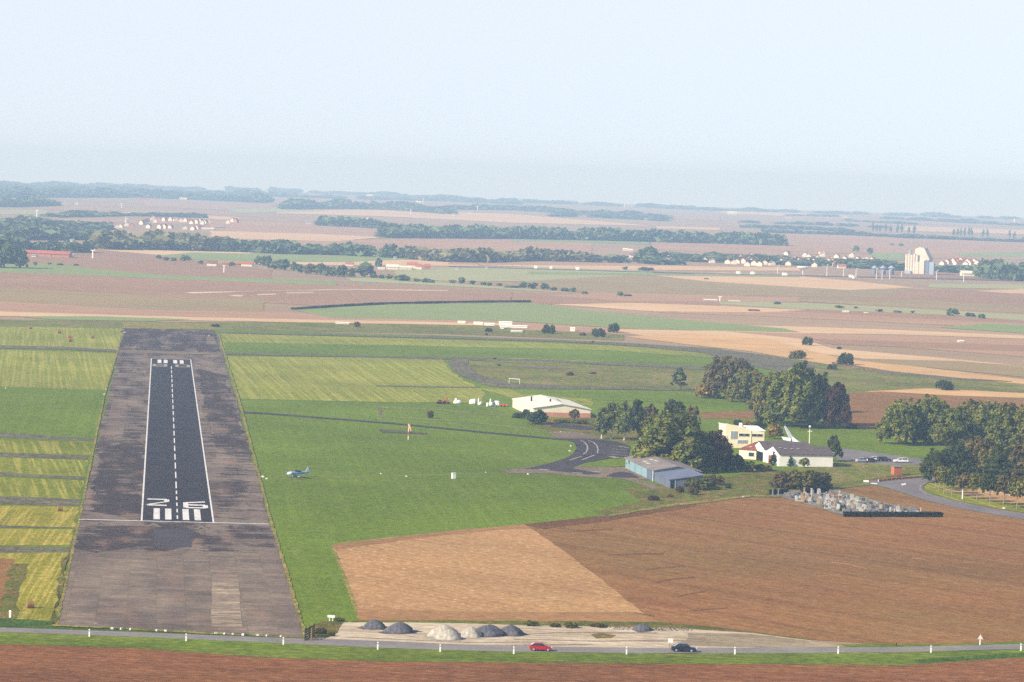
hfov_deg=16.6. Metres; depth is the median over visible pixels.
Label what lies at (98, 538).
tarred patch
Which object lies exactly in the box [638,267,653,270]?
bush
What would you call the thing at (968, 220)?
wood
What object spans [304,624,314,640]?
field gate
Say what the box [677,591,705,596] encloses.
wheel marks
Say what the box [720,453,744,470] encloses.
bush
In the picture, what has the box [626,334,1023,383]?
field
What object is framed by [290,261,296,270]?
broadleaf tree
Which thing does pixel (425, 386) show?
track
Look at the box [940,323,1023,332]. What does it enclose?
field
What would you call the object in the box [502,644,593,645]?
wheel ruts
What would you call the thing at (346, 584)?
dry grass edge
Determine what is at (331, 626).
rough ground
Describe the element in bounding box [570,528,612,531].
wheel marks
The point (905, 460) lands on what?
parked car
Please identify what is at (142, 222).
house
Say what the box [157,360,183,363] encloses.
threshold bars
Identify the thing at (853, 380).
field
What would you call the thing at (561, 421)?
bush
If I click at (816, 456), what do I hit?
hall
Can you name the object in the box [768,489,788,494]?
hedge
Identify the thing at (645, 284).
field
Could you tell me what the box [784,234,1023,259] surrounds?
field
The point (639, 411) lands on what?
broadleaf tree
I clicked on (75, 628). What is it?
verge
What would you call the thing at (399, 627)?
gravel heap
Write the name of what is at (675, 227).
field
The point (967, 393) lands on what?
field
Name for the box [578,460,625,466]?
grass
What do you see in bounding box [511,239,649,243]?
field
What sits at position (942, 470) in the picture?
avenue tree
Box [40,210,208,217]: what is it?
wood
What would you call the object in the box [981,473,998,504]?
avenue tree
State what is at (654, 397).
grass strip
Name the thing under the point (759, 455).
hangar door
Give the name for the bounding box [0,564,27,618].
rough ground
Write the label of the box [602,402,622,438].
birch tree
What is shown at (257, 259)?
broadleaf tree
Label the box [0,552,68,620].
grass strip
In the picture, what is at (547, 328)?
bush
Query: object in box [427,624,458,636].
gravel heap
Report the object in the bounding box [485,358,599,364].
grass strip
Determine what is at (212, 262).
barn
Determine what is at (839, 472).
grass
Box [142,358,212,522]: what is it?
runway
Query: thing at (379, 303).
hedge
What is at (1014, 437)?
broadleaf tree
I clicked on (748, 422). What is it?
bush
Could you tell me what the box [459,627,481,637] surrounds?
gravel heap
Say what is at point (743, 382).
broadleaf tree
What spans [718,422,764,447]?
clubhouse
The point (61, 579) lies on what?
rough ground
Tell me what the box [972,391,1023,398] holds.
rough ground
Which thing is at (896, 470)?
brick hut
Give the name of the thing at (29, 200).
wood
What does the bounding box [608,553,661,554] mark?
wheel marks
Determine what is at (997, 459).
broadleaf tree
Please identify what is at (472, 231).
wood
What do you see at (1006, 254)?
field
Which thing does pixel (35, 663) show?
ploughed field
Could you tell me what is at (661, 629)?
rubble
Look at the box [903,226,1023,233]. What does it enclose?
field
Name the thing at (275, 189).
wood
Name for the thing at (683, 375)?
pine tree
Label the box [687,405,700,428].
broadleaf tree
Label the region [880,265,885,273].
grain bin
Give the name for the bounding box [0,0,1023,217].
sky
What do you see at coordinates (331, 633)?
shrub
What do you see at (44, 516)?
grass strip
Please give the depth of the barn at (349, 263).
3076.23 m
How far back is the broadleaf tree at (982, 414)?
1132.89 m
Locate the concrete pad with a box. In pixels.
[119,328,219,350]
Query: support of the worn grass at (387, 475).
on the airfield grass at (314, 519)
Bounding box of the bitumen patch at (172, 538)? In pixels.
[153,529,191,546]
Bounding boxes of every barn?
[26,250,36,255]
[36,250,51,256]
[51,251,71,257]
[207,260,217,265]
[221,262,240,264]
[241,261,253,265]
[345,262,353,265]
[386,264,398,269]
[399,265,412,269]
[406,262,416,267]
[727,211,736,213]
[837,264,845,267]
[959,270,973,275]
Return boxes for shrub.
[315,627,326,633]
[327,631,334,635]
[334,617,344,621]
[523,620,538,625]
[549,623,560,626]
[564,622,578,627]
[590,622,607,627]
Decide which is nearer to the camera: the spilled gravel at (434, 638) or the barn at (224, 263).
the spilled gravel at (434, 638)
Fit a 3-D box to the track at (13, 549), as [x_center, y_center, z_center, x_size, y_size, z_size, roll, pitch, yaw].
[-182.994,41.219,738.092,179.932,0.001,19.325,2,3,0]
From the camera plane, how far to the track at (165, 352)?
1536.40 m
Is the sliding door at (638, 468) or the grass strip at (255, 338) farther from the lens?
the grass strip at (255, 338)
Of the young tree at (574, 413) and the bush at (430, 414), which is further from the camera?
the young tree at (574, 413)
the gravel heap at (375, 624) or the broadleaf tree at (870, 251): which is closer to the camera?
the gravel heap at (375, 624)
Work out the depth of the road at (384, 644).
614.16 m
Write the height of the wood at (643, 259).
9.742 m
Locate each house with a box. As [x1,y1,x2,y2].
[139,219,145,224]
[756,260,763,265]
[768,260,775,265]
[939,260,946,264]
[953,260,960,265]
[967,259,974,264]
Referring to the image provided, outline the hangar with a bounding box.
[512,395,591,417]
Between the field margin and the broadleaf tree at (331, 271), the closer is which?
the field margin
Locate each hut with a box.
[499,321,511,324]
[500,324,526,327]
[891,466,902,474]
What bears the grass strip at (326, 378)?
on the airfield grass at (314, 519)
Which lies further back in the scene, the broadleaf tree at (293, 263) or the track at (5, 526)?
the broadleaf tree at (293, 263)
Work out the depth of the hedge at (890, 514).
883.10 m
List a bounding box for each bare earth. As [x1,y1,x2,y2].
[548,431,607,438]
[623,478,660,488]
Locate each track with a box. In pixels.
[0,345,116,351]
[0,432,96,440]
[0,452,88,459]
[0,472,84,479]
[0,496,80,505]
[0,525,73,527]
[0,546,68,552]
[118,350,222,354]
[218,331,815,372]
[222,352,704,369]
[376,385,479,387]
[448,358,695,390]
[513,366,572,368]
[832,362,1001,381]
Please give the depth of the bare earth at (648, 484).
955.35 m
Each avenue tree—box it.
[926,462,942,488]
[932,467,940,490]
[935,465,951,492]
[943,471,958,495]
[954,472,970,488]
[969,472,986,501]
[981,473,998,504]
[994,475,1011,506]
[1007,477,1023,509]
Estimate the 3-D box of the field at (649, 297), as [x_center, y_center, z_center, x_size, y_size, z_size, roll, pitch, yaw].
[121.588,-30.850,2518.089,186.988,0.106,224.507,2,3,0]
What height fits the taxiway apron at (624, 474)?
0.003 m
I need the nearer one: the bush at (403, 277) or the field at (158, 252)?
the bush at (403, 277)
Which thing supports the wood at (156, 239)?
on the ground at (726, 222)
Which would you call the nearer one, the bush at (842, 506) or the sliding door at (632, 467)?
the bush at (842, 506)
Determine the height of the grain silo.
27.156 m
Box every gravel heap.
[363,619,385,628]
[383,622,412,632]
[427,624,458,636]
[435,629,461,639]
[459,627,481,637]
[477,624,505,636]
[501,625,523,635]
[633,624,651,630]
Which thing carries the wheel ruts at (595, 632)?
on the lay by at (347, 629)
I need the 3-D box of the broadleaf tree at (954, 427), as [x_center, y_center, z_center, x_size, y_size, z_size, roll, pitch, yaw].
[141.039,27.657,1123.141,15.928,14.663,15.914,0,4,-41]
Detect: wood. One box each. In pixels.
[0,180,518,201]
[0,183,347,198]
[0,186,274,202]
[0,194,61,206]
[0,214,116,229]
[0,224,106,240]
[0,235,93,252]
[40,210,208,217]
[87,228,230,250]
[219,238,289,252]
[247,240,412,257]
[274,198,458,213]
[314,215,392,228]
[356,195,525,204]
[374,223,787,245]
[404,245,597,262]
[444,204,673,218]
[519,199,1020,218]
[546,212,670,220]
[560,254,686,264]
[633,245,662,256]
[662,251,904,270]
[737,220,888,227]
[738,224,855,231]
[761,228,1023,241]
[784,214,1023,225]
[841,218,918,224]
[935,264,973,272]
[972,258,1023,280]
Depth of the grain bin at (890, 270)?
3452.24 m
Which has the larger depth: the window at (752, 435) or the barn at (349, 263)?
the barn at (349, 263)
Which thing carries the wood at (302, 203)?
on the ground at (726, 222)
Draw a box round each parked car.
[855,457,866,461]
[866,457,877,461]
[877,456,891,460]
[893,458,908,462]
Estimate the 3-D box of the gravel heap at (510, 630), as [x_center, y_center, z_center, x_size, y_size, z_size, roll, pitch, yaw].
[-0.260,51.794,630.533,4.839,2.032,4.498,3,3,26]
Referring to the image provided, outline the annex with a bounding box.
[739,442,756,459]
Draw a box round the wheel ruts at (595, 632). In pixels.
[529,632,656,633]
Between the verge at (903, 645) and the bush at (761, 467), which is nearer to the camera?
the verge at (903, 645)
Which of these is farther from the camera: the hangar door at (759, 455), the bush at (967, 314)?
the bush at (967, 314)
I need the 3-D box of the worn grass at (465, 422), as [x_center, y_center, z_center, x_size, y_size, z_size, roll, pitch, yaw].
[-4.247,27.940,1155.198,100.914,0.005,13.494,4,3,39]
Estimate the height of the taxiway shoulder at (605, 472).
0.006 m
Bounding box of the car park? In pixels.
[836,448,922,464]
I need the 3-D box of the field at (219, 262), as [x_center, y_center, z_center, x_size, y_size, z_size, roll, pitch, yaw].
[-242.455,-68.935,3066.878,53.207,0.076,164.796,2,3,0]
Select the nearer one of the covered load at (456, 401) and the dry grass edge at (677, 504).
the dry grass edge at (677, 504)
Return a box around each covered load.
[453,398,461,403]
[469,399,476,403]
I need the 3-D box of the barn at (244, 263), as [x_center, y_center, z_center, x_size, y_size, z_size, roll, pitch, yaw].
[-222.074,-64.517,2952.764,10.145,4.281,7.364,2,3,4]
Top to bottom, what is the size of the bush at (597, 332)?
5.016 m
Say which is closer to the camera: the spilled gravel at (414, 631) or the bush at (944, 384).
the spilled gravel at (414, 631)
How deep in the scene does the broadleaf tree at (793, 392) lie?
1197.02 m
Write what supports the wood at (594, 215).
on the ground at (726, 222)
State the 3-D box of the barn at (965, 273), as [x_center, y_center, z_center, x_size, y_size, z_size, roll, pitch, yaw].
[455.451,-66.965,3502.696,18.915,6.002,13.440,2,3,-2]
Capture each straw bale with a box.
[26,601,33,607]
[57,506,62,510]
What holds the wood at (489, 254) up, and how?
on the ground at (726, 222)
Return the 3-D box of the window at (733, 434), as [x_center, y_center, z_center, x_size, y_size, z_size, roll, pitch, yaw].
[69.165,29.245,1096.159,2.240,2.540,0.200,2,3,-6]
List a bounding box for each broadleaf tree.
[0,238,25,267]
[10,247,28,267]
[253,255,261,264]
[259,255,265,265]
[265,255,271,268]
[269,260,279,268]
[276,259,290,269]
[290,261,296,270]
[294,264,304,271]
[303,263,317,273]
[315,263,325,274]
[321,266,337,275]
[336,264,347,276]
[346,268,355,276]
[354,261,375,276]
[375,258,382,266]
[626,408,713,472]
[629,398,646,436]
[639,403,658,424]
[662,399,685,414]
[686,433,717,469]
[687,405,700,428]
[694,382,712,397]
[701,355,743,398]
[706,429,734,470]
[723,367,763,401]
[731,357,752,370]
[746,371,790,422]
[752,413,767,429]
[761,367,826,426]
[767,422,784,438]
[792,360,808,370]
[798,368,830,424]
[822,381,852,428]
[827,435,843,460]
[853,246,859,251]
[867,248,873,253]
[874,397,924,443]
[912,394,952,443]
[919,448,960,483]
[927,406,980,445]
[942,442,976,467]
[958,461,980,481]
[959,398,985,419]
[961,435,998,466]
[973,400,1008,438]
[977,448,998,469]
[979,449,1017,476]
[980,468,1006,480]
[983,401,1023,452]
[1002,415,1023,451]
[1003,442,1023,480]
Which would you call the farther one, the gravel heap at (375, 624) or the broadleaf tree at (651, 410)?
the broadleaf tree at (651, 410)
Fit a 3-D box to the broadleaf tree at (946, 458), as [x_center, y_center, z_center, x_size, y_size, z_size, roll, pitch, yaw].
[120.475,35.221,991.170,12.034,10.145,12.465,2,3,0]
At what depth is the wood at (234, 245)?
3442.14 m
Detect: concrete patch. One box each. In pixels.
[206,336,216,343]
[211,582,241,627]
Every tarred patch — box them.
[71,524,199,552]
[88,441,144,515]
[196,369,248,446]
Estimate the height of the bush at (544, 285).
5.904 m
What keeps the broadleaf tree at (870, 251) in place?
on the field at (942, 248)
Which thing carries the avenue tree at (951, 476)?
on the verge at (930, 487)
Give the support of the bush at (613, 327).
on the rough ground at (402, 328)
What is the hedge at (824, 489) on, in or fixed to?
on the cemetery ground at (835, 491)
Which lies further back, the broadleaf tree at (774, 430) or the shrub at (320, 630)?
the broadleaf tree at (774, 430)
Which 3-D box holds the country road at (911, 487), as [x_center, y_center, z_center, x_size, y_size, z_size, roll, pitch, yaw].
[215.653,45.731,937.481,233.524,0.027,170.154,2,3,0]
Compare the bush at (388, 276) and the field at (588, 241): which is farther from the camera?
the field at (588, 241)
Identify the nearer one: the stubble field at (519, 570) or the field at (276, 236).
the stubble field at (519, 570)
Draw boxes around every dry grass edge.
[52,624,306,637]
[56,329,123,623]
[218,333,305,634]
[331,544,359,619]
[608,494,779,516]
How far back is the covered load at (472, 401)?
1261.61 m
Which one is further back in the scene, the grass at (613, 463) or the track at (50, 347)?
the track at (50, 347)
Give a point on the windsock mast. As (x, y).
(409, 426)
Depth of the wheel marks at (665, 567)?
748.98 m
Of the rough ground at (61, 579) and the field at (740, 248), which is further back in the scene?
the field at (740, 248)
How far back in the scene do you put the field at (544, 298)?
2402.93 m
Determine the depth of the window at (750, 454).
1053.04 m
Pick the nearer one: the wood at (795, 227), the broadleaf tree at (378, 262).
the broadleaf tree at (378, 262)
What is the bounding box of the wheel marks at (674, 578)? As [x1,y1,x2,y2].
[656,577,693,582]
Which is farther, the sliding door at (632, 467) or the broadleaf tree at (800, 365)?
the broadleaf tree at (800, 365)
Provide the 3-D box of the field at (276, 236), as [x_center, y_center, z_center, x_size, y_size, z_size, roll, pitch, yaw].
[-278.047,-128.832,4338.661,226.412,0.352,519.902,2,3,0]
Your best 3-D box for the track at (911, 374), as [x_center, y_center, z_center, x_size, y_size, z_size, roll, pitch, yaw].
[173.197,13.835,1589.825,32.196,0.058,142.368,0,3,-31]
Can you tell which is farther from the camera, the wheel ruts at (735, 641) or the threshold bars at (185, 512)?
the threshold bars at (185, 512)
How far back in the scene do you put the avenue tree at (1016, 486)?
913.60 m
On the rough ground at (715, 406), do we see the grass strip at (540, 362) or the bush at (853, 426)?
the bush at (853, 426)
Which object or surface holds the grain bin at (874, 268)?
on the ground at (726, 222)
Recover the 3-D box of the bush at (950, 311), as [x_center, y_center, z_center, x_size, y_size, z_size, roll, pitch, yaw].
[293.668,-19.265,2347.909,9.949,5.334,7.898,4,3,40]
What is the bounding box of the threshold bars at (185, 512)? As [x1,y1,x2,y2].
[153,508,200,519]
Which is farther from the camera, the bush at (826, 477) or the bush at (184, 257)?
the bush at (184, 257)
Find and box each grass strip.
[0,327,121,349]
[0,349,117,389]
[0,388,100,437]
[0,440,92,454]
[0,457,87,475]
[0,477,83,498]
[0,506,78,527]
[0,529,72,544]
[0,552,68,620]
[218,333,714,357]
[224,342,713,363]
[224,356,484,402]
[468,361,705,390]
[481,388,593,405]
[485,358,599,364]
[512,388,705,402]
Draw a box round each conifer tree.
[769,451,776,464]
[787,456,793,465]
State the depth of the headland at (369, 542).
795.76 m
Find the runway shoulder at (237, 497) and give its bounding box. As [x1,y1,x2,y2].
[69,333,276,551]
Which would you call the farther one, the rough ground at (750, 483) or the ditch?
the rough ground at (750, 483)
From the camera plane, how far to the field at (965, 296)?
2753.75 m
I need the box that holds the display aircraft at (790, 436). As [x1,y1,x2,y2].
[781,426,799,441]
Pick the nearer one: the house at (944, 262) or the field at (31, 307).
the field at (31, 307)
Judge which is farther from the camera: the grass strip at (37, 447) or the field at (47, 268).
the field at (47, 268)
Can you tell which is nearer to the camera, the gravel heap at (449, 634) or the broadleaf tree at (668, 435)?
the gravel heap at (449, 634)
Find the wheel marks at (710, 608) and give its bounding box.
[693,607,727,610]
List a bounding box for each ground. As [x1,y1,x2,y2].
[0,188,1023,653]
[0,319,624,339]
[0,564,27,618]
[0,618,52,625]
[50,553,68,622]
[120,322,214,328]
[308,622,342,636]
[525,415,642,443]
[591,633,614,637]
[592,469,907,514]
[702,400,845,430]
[775,489,925,515]
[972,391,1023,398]
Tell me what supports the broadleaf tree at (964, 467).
on the airfield grass at (314, 519)
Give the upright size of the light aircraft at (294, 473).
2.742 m
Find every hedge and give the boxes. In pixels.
[291,300,530,308]
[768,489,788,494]
[800,486,829,492]
[843,511,943,516]
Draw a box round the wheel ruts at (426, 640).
[347,637,498,642]
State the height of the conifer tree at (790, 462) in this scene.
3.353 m
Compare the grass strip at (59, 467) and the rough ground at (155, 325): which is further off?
the rough ground at (155, 325)
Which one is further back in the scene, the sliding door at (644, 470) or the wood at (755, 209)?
the wood at (755, 209)
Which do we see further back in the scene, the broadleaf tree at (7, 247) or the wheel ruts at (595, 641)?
the broadleaf tree at (7, 247)
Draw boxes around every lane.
[545,422,601,429]
[833,482,871,488]
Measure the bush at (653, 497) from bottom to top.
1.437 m
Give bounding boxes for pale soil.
[832,562,866,568]
[980,583,1015,586]
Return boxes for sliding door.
[630,461,634,471]
[635,464,641,474]
[642,467,646,477]
[647,469,653,479]
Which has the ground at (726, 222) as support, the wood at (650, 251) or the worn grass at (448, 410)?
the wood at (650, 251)
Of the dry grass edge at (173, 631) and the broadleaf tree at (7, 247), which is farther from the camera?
the broadleaf tree at (7, 247)
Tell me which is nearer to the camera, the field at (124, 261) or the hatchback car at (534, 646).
the hatchback car at (534, 646)
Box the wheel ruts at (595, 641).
[515,639,689,641]
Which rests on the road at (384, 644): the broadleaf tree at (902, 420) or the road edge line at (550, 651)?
the road edge line at (550, 651)
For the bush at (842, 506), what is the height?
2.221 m
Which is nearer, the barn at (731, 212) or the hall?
the hall
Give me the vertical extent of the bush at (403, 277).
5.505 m
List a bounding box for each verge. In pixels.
[0,626,300,637]
[0,632,1023,664]
[835,641,1023,646]
[925,482,1023,512]
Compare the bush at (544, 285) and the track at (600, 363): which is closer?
the track at (600, 363)
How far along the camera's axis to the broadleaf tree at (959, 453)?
1007.96 m
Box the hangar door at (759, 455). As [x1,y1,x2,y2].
[756,450,762,460]
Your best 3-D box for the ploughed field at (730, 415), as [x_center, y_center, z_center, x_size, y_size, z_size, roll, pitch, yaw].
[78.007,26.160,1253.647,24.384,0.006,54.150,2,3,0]
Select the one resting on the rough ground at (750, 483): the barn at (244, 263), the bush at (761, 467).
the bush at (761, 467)
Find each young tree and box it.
[568,409,579,418]
[798,457,809,467]
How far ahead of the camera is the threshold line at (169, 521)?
808.43 m
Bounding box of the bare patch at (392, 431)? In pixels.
[379,429,426,433]
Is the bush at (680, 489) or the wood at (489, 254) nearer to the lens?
the bush at (680, 489)
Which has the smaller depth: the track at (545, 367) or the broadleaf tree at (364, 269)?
the track at (545, 367)
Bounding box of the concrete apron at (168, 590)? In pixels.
[56,523,303,636]
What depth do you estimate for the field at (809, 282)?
3044.32 m
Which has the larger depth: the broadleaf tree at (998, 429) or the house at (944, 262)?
the house at (944, 262)
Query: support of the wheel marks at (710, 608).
on the ploughed field at (762, 565)
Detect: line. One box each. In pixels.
[0,629,1017,649]
[7,631,1016,652]
[79,519,260,523]
[141,358,151,520]
[171,366,177,518]
[190,360,213,521]
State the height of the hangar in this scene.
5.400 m
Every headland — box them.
[333,524,529,549]
[357,609,655,621]
[525,504,695,528]
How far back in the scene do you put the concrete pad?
1641.92 m
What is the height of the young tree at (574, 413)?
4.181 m
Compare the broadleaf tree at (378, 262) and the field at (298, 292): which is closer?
the field at (298, 292)
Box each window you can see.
[730,431,737,438]
[737,440,746,442]
[739,433,749,436]
[748,452,754,456]
[751,433,762,436]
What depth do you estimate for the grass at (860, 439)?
1138.17 m
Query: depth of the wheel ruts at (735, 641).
632.02 m
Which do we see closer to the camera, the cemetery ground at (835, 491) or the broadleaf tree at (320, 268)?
the cemetery ground at (835, 491)
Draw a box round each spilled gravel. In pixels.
[378,630,421,633]
[430,637,465,640]
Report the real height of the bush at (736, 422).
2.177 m
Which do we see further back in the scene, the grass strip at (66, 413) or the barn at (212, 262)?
the barn at (212, 262)
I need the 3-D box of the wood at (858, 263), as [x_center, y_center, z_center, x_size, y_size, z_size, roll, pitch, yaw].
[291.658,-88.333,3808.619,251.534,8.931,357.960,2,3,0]
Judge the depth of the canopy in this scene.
3296.90 m
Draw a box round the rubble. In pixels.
[609,626,691,630]
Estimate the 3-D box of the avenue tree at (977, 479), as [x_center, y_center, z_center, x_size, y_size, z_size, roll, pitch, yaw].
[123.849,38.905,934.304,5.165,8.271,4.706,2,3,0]
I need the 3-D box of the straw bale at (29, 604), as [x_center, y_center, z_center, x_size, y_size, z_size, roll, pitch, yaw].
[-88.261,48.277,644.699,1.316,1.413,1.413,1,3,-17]
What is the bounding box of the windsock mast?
[408,423,411,439]
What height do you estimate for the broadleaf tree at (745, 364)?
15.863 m
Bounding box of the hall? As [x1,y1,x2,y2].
[754,441,835,466]
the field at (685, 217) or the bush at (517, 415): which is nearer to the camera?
the bush at (517, 415)
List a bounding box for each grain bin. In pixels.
[872,265,877,273]
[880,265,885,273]
[888,265,893,273]
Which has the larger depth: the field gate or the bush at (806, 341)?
the bush at (806, 341)
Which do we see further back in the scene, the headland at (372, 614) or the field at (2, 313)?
the field at (2, 313)
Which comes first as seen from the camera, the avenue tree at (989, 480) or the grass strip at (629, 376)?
the avenue tree at (989, 480)
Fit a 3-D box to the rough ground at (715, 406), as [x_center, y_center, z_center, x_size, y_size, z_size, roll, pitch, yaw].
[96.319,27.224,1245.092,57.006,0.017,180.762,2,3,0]
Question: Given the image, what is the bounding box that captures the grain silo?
[904,247,934,274]
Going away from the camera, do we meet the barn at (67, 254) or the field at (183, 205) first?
the barn at (67, 254)
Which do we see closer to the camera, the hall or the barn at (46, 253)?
the hall
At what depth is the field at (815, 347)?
1822.92 m
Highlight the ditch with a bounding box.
[914,653,1023,662]
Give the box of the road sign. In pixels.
[668,638,672,652]
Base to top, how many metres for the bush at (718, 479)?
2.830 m
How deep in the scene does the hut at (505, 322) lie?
1956.40 m
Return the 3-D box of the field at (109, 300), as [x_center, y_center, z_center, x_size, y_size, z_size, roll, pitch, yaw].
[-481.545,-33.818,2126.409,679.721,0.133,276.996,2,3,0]
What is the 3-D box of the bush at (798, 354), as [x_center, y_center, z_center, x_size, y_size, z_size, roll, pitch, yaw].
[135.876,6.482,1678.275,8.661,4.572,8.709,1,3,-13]
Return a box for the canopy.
[797,266,808,274]
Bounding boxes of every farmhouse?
[415,263,422,268]
[424,264,430,268]
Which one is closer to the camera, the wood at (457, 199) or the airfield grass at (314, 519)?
the airfield grass at (314, 519)
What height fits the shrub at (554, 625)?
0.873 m
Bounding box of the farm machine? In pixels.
[436,397,449,403]
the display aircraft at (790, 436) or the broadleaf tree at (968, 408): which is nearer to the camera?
the display aircraft at (790, 436)
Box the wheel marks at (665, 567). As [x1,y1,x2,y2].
[646,565,683,569]
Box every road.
[0,627,1023,652]
[868,477,1023,518]
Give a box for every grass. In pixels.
[0,327,979,632]
[19,316,190,320]
[272,472,508,479]
[380,407,525,418]
[383,416,548,431]
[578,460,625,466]
[772,428,955,458]
[801,462,921,483]
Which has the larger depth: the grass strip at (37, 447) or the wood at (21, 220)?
the wood at (21, 220)
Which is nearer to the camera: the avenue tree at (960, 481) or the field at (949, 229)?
the avenue tree at (960, 481)
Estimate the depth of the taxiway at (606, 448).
1050.30 m
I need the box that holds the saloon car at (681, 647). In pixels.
[671,643,696,651]
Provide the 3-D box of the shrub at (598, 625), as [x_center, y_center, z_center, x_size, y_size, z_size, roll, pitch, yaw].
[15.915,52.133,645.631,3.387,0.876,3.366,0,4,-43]
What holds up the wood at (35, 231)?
on the ground at (726, 222)
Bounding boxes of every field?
[0,210,48,213]
[0,263,337,284]
[0,272,512,306]
[0,288,264,311]
[0,301,498,322]
[0,311,510,325]
[0,558,13,604]
[0,644,1023,681]
[2,249,272,278]
[50,212,240,219]
[52,219,267,224]
[98,248,254,254]
[143,202,337,209]
[161,252,408,261]
[186,289,447,293]
[207,222,388,237]
[208,231,380,240]
[217,260,255,263]
[225,208,328,212]
[239,239,592,252]
[258,260,478,265]
[277,209,649,225]
[286,292,313,293]
[295,302,796,331]
[335,526,646,615]
[345,277,571,292]
[393,267,651,280]
[448,261,656,265]
[489,265,799,270]
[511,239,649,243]
[511,323,1023,356]
[512,292,719,305]
[516,273,910,296]
[526,485,1023,643]
[528,272,799,276]
[553,292,799,301]
[554,303,797,311]
[578,210,720,220]
[619,329,1019,365]
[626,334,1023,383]
[652,242,848,254]
[655,226,719,229]
[657,272,915,289]
[659,311,1023,325]
[699,411,758,418]
[703,325,1023,338]
[720,211,848,218]
[720,302,1023,320]
[770,289,1023,313]
[775,308,1023,323]
[776,358,1023,392]
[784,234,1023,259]
[798,297,1023,312]
[813,339,1023,351]
[846,391,1023,429]
[849,217,1023,226]
[853,358,1023,376]
[865,388,1023,397]
[871,252,904,259]
[871,272,988,278]
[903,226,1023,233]
[927,284,1023,288]
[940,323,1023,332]
[945,489,1023,504]
[954,252,1023,256]
[978,289,1023,293]
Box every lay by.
[307,622,809,647]
[673,633,844,647]
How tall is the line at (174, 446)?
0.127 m
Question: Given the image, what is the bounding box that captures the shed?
[624,454,703,488]
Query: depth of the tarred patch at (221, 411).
1180.26 m
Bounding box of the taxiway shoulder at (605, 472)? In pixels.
[500,462,647,478]
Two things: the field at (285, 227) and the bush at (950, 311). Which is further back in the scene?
the field at (285, 227)
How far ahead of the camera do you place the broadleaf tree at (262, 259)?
2968.53 m
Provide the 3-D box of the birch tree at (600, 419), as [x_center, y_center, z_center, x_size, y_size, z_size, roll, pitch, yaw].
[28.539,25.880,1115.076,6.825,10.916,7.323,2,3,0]
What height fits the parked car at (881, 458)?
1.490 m
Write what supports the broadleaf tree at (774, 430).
on the airfield grass at (314, 519)
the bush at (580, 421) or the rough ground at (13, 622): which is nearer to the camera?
the rough ground at (13, 622)
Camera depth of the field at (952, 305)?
2562.11 m
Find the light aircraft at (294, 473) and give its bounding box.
[285,467,309,477]
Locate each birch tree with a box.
[592,406,611,438]
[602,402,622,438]
[611,400,633,439]
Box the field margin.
[352,620,807,639]
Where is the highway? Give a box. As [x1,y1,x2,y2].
[454,266,1020,280]
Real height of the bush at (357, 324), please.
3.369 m
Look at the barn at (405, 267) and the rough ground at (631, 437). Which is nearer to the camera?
the rough ground at (631, 437)
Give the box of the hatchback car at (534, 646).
[529,642,551,651]
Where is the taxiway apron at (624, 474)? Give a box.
[608,472,639,477]
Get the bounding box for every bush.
[180,255,191,260]
[353,321,359,326]
[384,274,393,278]
[393,274,410,280]
[426,411,433,418]
[458,277,464,283]
[512,412,525,417]
[519,282,528,287]
[526,409,548,424]
[527,282,537,288]
[541,282,549,288]
[541,324,555,333]
[554,419,569,422]
[569,419,588,423]
[591,328,606,336]
[607,323,619,331]
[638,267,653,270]
[648,495,659,500]
[675,486,684,492]
[682,477,714,490]
[688,486,698,494]
[705,474,724,484]
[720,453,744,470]
[733,420,742,424]
[741,460,756,471]
[742,420,752,425]
[757,464,772,470]
[768,470,802,488]
[788,350,806,358]
[788,469,823,488]
[802,336,813,344]
[815,471,832,488]
[827,364,836,369]
[836,352,853,364]
[839,504,846,511]
[842,423,857,428]
[935,380,954,389]
[946,308,959,315]
[965,312,976,316]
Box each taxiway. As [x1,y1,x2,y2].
[240,411,570,439]
[525,438,629,473]
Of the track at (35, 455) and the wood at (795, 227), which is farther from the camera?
the wood at (795, 227)
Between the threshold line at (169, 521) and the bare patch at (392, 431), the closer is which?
the threshold line at (169, 521)
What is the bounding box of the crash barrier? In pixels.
[878,476,920,481]
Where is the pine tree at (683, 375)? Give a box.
[670,367,687,389]
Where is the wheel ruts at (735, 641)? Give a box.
[674,636,785,644]

